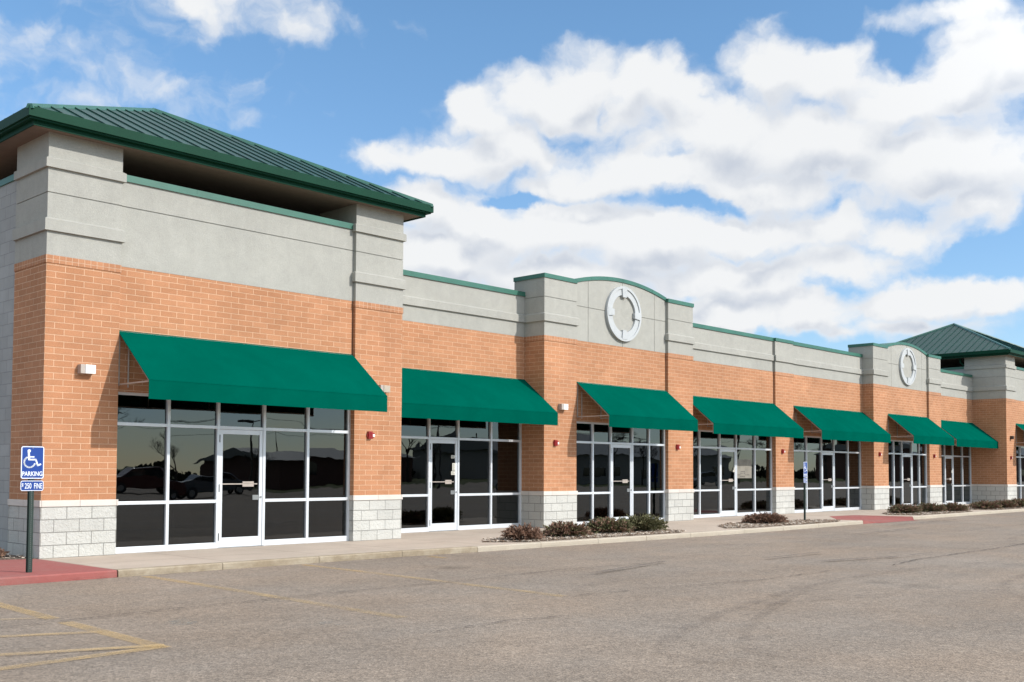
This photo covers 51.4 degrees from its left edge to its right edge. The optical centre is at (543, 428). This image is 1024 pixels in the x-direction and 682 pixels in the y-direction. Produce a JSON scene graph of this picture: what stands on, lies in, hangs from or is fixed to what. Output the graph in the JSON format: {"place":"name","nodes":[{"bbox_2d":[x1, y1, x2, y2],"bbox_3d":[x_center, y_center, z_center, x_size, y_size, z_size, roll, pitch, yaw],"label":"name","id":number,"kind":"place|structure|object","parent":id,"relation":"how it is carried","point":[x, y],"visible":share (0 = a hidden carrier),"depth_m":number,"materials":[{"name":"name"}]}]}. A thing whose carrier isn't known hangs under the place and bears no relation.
{"place":"outdoors","nodes":[
{"label":"outdoors","id":0,"kind":"place"},
{"bbox_2d":[0,553,36,559],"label":"mulch bed","id":1,"kind":"object","parent":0,"point":[7,556],"visible":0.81,"depth_m":16.75,"materials":[{"name":"beige gravel"}]},
{"bbox_2d":[0,548,9,555],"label":"juniper bush","id":2,"kind":"object","parent":1,"relation":"on","point":[3,552],"visible":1,"depth_m":16.87,"materials":[{"name":"brown plant"}]},
{"bbox_2d":[0,103,1023,558],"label":"shopping building","id":3,"kind":"structure","parent":0,"point":[114,221],"depth_m":21.31,"materials":[{"name":"brick"}]},
{"bbox_2d":[78,364,95,373],"bbox_3d":[-7.427,-0.956,17.283,0.128,0.150,0.245,-2,-3,42],"label":"wall light","id":4,"kind":"object","parent":3,"relation":"attached to","point":[86,369],"visible":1,"depth_m":17.22,"materials":[{"name":"white metal"}]},
{"bbox_2d":[116,392,350,553],"bbox_3d":[-5.580,0.823,19.593,0.110,2.720,4.893,-2,-3,42],"label":"storefront window","id":5,"kind":"structure","parent":3,"relation":"in","point":[168,451],"depth_m":19.12,"materials":[{"name":"glass"}]},
{"bbox_2d":[218,429,263,547],"bbox_3d":[-5.580,1.107,19.553,0.130,2.146,0.958,-2,-3,42],"label":"door","id":6,"kind":"structure","parent":3,"relation":"in","point":[241,451],"depth_m":19.55,"materials":[{"name":"glass"}]},
{"bbox_2d":[118,330,386,411],"bbox_3d":[-5.088,-0.977,19.221,1.123,1.202,4.878,-2,-3,42],"label":"awning","id":7,"kind":"object","parent":3,"relation":"attached to","point":[187,369],"visible":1,"depth_m":18.84,"materials":[{"name":"fabric"}]},
{"bbox_2d":[366,431,374,438],"bbox_3d":[-3.506,0.142,21.584,0.062,0.150,0.185,-2,-3,42],"label":"fire alarm","id":8,"kind":"object","parent":3,"relation":"attached to","point":[370,434],"visible":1,"depth_m":21.55,"materials":[{"name":"red plastic"}]},
{"bbox_2d":[378,385,389,392],"bbox_3d":[-3.281,-0.803,21.817,0.128,0.150,0.245,-2,-3,42],"label":"wall light","id":9,"kind":"object","parent":3,"relation":"attached to","point":[385,388],"visible":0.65,"depth_m":21.77,"materials":[{"name":"white plastic"}]},
{"bbox_2d":[429,439,456,531],"bbox_3d":[-2.373,1.347,25.073,0.130,2.146,0.924,-2,-3,42],"label":"door","id":10,"kind":"structure","parent":3,"relation":"in","point":[443,453],"depth_m":25.08,"materials":[{"name":"glass"}]},
{"bbox_2d":[401,417,521,532],"bbox_3d":[-2.355,1.065,25.132,0.110,2.720,5.202,-2,-3,42],"label":"storefront window","id":11,"kind":"structure","parent":3,"relation":"in","point":[489,454],"depth_m":25.76,"materials":[{"name":"glass"}]},
{"bbox_2d":[401,368,557,424],"bbox_3d":[-1.821,-0.737,24.729,1.153,1.202,5.190,-2,-3,42],"label":"awning","id":12,"kind":"object","parent":3,"relation":"attached to","point":[428,394],"visible":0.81,"depth_m":24.64,"materials":[{"name":"fabric"}]},
{"bbox_2d":[553,440,558,445],"bbox_3d":[0.318,0.374,26.828,0.062,0.150,0.185,-2,-3,42],"label":"fire alarm","id":13,"kind":"object","parent":3,"relation":"attached to","point":[555,442],"visible":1,"depth_m":26.79,"materials":[{"name":"red plastic"}]},
{"bbox_2d":[558,404,567,409],"bbox_3d":[0.499,-0.538,27.012,0.128,0.150,0.245,-2,-3,42],"label":"wall light","id":14,"kind":"object","parent":3,"relation":"attached to","point":[562,406],"visible":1,"depth_m":26.94,"materials":[{"name":"white metal"}]},
{"bbox_2d":[576,421,664,524],"bbox_3d":[2.089,1.242,29.012,0.110,2.720,4.033,-2,-3,42],"label":"storefront window","id":15,"kind":"structure","parent":3,"relation":"in","point":[594,440],"depth_m":28.65,"materials":[{"name":"glass"}]},
{"bbox_2d":[612,444,631,520],"bbox_3d":[2.116,1.521,28.996,0.062,2.136,0.884,-2,-3,42],"label":"door","id":16,"kind":"structure","parent":3,"relation":"in","point":[621,454],"depth_m":29.02,"materials":[{"name":"glass"}]},
{"bbox_2d":[577,382,697,431],"bbox_3d":[2.584,-0.556,28.692,1.103,1.202,3.950,-2,-3,42],"label":"awning","id":17,"kind":"object","parent":3,"relation":"attached to","point":[629,407],"visible":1,"depth_m":28.42,"materials":[{"name":"fabric"}]},
{"bbox_2d":[721,449,735,516],"bbox_3d":[5.886,1.748,34.011,0.130,2.146,0.960,-2,-3,42],"label":"door","id":18,"kind":"structure","parent":3,"relation":"in","point":[728,456],"depth_m":34.03,"materials":[{"name":"glass"}]},
{"bbox_2d":[693,430,771,517],"bbox_3d":[5.871,1.464,34.036,0.110,2.720,5.420,-2,-3,42],"label":"storefront window","id":19,"kind":"structure","parent":3,"relation":"in","point":[753,453],"depth_m":34.43,"materials":[{"name":"glass"}]},
{"bbox_2d":[693,396,803,437],"bbox_3d":[6.397,-0.336,33.663,1.123,1.202,5.360,-2,-3,42],"label":"awning","id":20,"kind":"object","parent":3,"relation":"attached to","point":[736,417],"visible":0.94,"depth_m":33.38,"materials":[{"name":"fabric"}]},
{"bbox_2d":[794,436,861,512],"bbox_3d":[10.346,1.683,38.927,0.110,2.720,5.415,-2,-3,42],"label":"storefront window","id":21,"kind":"structure","parent":3,"relation":"in","point":[809,449],"depth_m":38.87,"materials":[{"name":"glass"}]},
{"bbox_2d":[822,452,833,511],"bbox_3d":[10.396,1.969,38.941,0.130,2.146,0.955,-2,-3,42],"label":"door","id":22,"kind":"structure","parent":3,"relation":"in","point":[827,458],"depth_m":38.96,"materials":[{"name":"glass"}]},
{"bbox_2d":[793,405,890,442],"bbox_3d":[10.877,-0.117,38.559,1.123,1.202,5.380,-2,-3,42],"label":"awning","id":23,"kind":"object","parent":3,"relation":"attached to","point":[834,424],"visible":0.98,"depth_m":38.25,"materials":[{"name":"fabric"}]},
{"bbox_2d":[888,440,926,508],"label":"storefront window","id":24,"kind":"structure","parent":3,"relation":"in","point":[897,448],"depth_m":43.16,"materials":[{"name":"glass"}]},
{"bbox_2d":[903,455,911,504],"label":"door","id":25,"kind":"structure","parent":3,"relation":"in","point":[907,459],"depth_m":43.09,"materials":[{"name":"glass"}]},
{"bbox_2d":[888,413,953,445],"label":"awning","id":26,"kind":"object","parent":3,"relation":"attached to","point":[923,430],"visible":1,"depth_m":42.41,"materials":[{"name":"fabric"}]},
{"bbox_2d":[945,457,952,503],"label":"door","id":27,"kind":"structure","parent":3,"relation":"in","point":[948,460],"depth_m":47.45,"materials":[{"name":"glass"}]},
{"bbox_2d":[941,444,971,503],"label":"storefront window","id":28,"kind":"structure","parent":3,"relation":"in","point":[962,488],"depth_m":48.35,"materials":[{"name":"glass"}]},
{"bbox_2d":[941,420,997,448],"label":"awning","id":29,"kind":"object","parent":3,"relation":"attached to","point":[965,434],"visible":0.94,"depth_m":46.97,"materials":[{"name":"fabric"}]},
{"bbox_2d":[1016,423,1023,443],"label":"awning","id":30,"kind":"object","parent":3,"relation":"attached to","point":[1020,426],"visible":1,"depth_m":49.41,"materials":[{"name":"fabric"}]},
{"bbox_2d":[1016,445,1023,499],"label":"storefront window","id":31,"kind":"structure","parent":3,"relation":"in","point":[1019,449],"depth_m":49.93,"materials":[{"name":"metal"}]},
{"bbox_2d":[0,511,1023,681],"bbox_3d":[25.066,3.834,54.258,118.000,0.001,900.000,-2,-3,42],"label":"parking lot","id":32,"kind":"structure","parent":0,"point":[874,614],"depth_m":11.03,"materials":[{"name":"grey asphalt"}]},
{"bbox_2d":[0,559,109,576],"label":"curb ramp","id":33,"kind":"structure","parent":32,"relation":"on","point":[16,567],"depth_m":15.21,"materials":[{"name":"red paint"}]},
{"bbox_2d":[20,445,43,572],"bbox_3d":[-6.998,1.152,14.509,0.302,1.830,0.050,3,-3,-45],"label":"parking sign","id":34,"kind":"object","parent":33,"relation":"on","point":[32,462],"visible":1,"depth_m":14.50,"materials":[{"name":"metal"}]},
{"bbox_2d":[0,569,116,585],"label":"kerb","id":35,"kind":"structure","parent":32,"relation":"on","point":[50,577],"depth_m":14.26,"materials":[{"name":"red paint"}]},
{"bbox_2d":[113,546,477,576],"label":"kerb","id":36,"kind":"structure","parent":32,"relation":"on","point":[140,571],"depth_m":16.88,"materials":[{"name":"beige concrete"}]},
{"bbox_2d":[8,561,664,626],"bbox_3d":[-2.561,1.994,12.758,0.352,0.001,13.403,-2,-3,41],"label":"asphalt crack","id":37,"kind":"object","parent":32,"relation":"on","point":[300,595],"visible":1,"depth_m":12.32,"materials":[{"name":"grey asphalt"}]},
{"bbox_2d":[438,616,552,630],"bbox_3d":[-0.447,1.905,10.433,1.612,0.001,0.142,2,-3,-43],"label":"asphalt crack","id":38,"kind":"object","parent":32,"relation":"on","point":[497,621],"visible":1,"depth_m":10.48,"materials":[{"name":"grey asphalt"}]},
{"bbox_2d":[477,520,862,551],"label":"kerb","id":39,"kind":"structure","parent":32,"relation":"on","point":[485,548],"depth_m":23.48,"materials":[{"name":"beige concrete"}]},
{"bbox_2d":[569,570,829,595],"bbox_3d":[2.450,2.080,14.392,5.441,0.001,0.257,2,-3,-40],"label":"asphalt crack","id":40,"kind":"object","parent":32,"relation":"on","point":[695,584],"visible":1,"depth_m":14.16,"materials":[{"name":"grey asphalt"}]},
{"bbox_2d":[830,515,913,523],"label":"curb ramp","id":41,"kind":"structure","parent":32,"relation":"on","point":[867,519],"depth_m":34.01,"materials":[{"name":"red paint"}]},
{"bbox_2d":[893,543,1023,564],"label":"asphalt crack","id":42,"kind":"object","parent":32,"relation":"on","point":[949,554],"visible":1,"depth_m":19.39,"materials":[{"name":"grey asphalt"}]},
{"bbox_2d":[911,508,1023,519],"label":"kerb","id":43,"kind":"structure","parent":32,"relation":"on","point":[964,514],"depth_m":37.87,"materials":[{"name":"beige concrete"}]},
{"bbox_2d":[0,0,1023,350],"label":"sky","id":44,"kind":"structure","parent":0,"point":[834,174],"materials":[{"name":"blue"}]},
{"bbox_2d":[42,504,1022,568],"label":"sidewalk","id":45,"kind":"structure","parent":0,"point":[436,539],"depth_m":19.55,"materials":[{"name":"concrete"}]},
{"bbox_2d":[482,529,685,541],"bbox_3d":[0.977,2.381,23.262,1.487,0.158,6.312,-2,-3,42],"label":"mulch bed","id":46,"kind":"object","parent":45,"relation":"on","point":[587,536],"visible":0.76,"depth_m":22.68,"materials":[{"name":"grey gravel"}]},
{"bbox_2d":[500,522,544,539],"bbox_3d":[-0.422,2.091,21.564,0.867,0.391,1.046,-2,-3,42],"label":"juniper bush","id":47,"kind":"object","parent":46,"relation":"on","point":[520,532],"visible":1,"depth_m":21.34,"materials":[{"name":"brown plant"}]},
{"bbox_2d":[542,520,591,536],"bbox_3d":[0.481,2.148,22.807,1.052,0.366,1.279,-2,-3,42],"label":"juniper bush","id":48,"kind":"object","parent":46,"relation":"on","point":[561,529],"visible":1,"depth_m":22.57,"materials":[{"name":"brown plant"}]},
{"bbox_2d":[582,516,636,533],"bbox_3d":[1.473,2.198,24.173,1.188,0.410,1.402,-2,-3,42],"label":"juniper bush","id":49,"kind":"object","parent":46,"relation":"on","point":[607,524],"visible":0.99,"depth_m":23.95,"materials":[{"name":"plant"}]},
{"bbox_2d":[623,513,669,530],"bbox_3d":[2.296,2.196,24.967,1.164,0.457,1.402,-2,-3,42],"label":"juniper bush","id":50,"kind":"object","parent":46,"relation":"on","point":[647,523],"visible":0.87,"depth_m":24.73,"materials":[{"name":"green plant"}]},
{"bbox_2d":[719,519,839,528],"bbox_3d":[6.319,2.647,29.220,1.678,0.158,6.300,-2,-3,42],"label":"mulch bed","id":51,"kind":"object","parent":45,"relation":"on","point":[758,524],"visible":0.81,"depth_m":28.55,"materials":[{"name":"grey gravel"}]},
{"bbox_2d":[741,511,788,522],"bbox_3d":[6.049,2.448,29.134,1.236,0.364,1.549,-2,-3,42],"label":"juniper bush","id":52,"kind":"object","parent":51,"relation":"on","point":[769,517],"visible":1,"depth_m":28.82,"materials":[{"name":"brown plant"}]},
{"bbox_2d":[803,461,806,519],"bbox_3d":[7.608,1.888,30.968,0.050,1.830,0.302,-1,-3,34],"label":"parking sign","id":53,"kind":"object","parent":51,"relation":"on","point":[804,472],"visible":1,"depth_m":30.95,"materials":[{"name":"metal"}]},
{"bbox_2d":[883,510,971,514],"bbox_3d":[13.651,3.032,37.839,1.728,0.158,6.129,-2,-3,42],"label":"mulch bed","id":54,"kind":"object","parent":45,"relation":"on","point":[924,512],"visible":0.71,"depth_m":36.89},
{"bbox_2d":[885,503,923,512],"bbox_3d":[12.529,2.769,36.934,1.312,0.368,1.512,-2,-3,42],"label":"juniper bush","id":55,"kind":"object","parent":54,"relation":"on","point":[905,508],"visible":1,"depth_m":36.68,"materials":[{"name":"plant"}]},
{"bbox_2d":[916,502,946,511],"bbox_3d":[13.939,2.847,38.347,1.241,0.395,1.550,-2,-3,42],"label":"juniper bush","id":56,"kind":"object","parent":54,"relation":"on","point":[926,507],"visible":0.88,"depth_m":38.08,"materials":[{"name":"plant"}]},
{"bbox_2d":[939,501,968,510],"bbox_3d":[15.035,2.883,39.069,1.143,0.383,1.558,-2,-3,42],"label":"juniper bush","id":57,"kind":"object","parent":54,"relation":"on","point":[951,506],"visible":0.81,"depth_m":38.77,"materials":[{"name":"plant"}]},
{"bbox_2d":[968,507,1023,509],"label":"mulch bed","id":58,"kind":"object","parent":45,"relation":"on","point":[995,508],"visible":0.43,"depth_m":41.64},
{"bbox_2d":[967,499,1003,508],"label":"juniper bush","id":59,"kind":"object","parent":58,"relation":"on","point":[981,504],"visible":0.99,"depth_m":41.57,"materials":[{"name":"plant"}]},
{"bbox_2d":[991,499,1019,507],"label":"juniper bush","id":60,"kind":"object","parent":58,"relation":"on","point":[1007,504],"visible":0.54,"depth_m":42.75,"materials":[{"name":"plant"}]},
{"bbox_2d":[1006,498,1023,506],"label":"juniper bush","id":61,"kind":"object","parent":58,"relation":"on","point":[1020,502],"visible":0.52,"depth_m":44.05,"materials":[{"name":"plant"}]}
]}

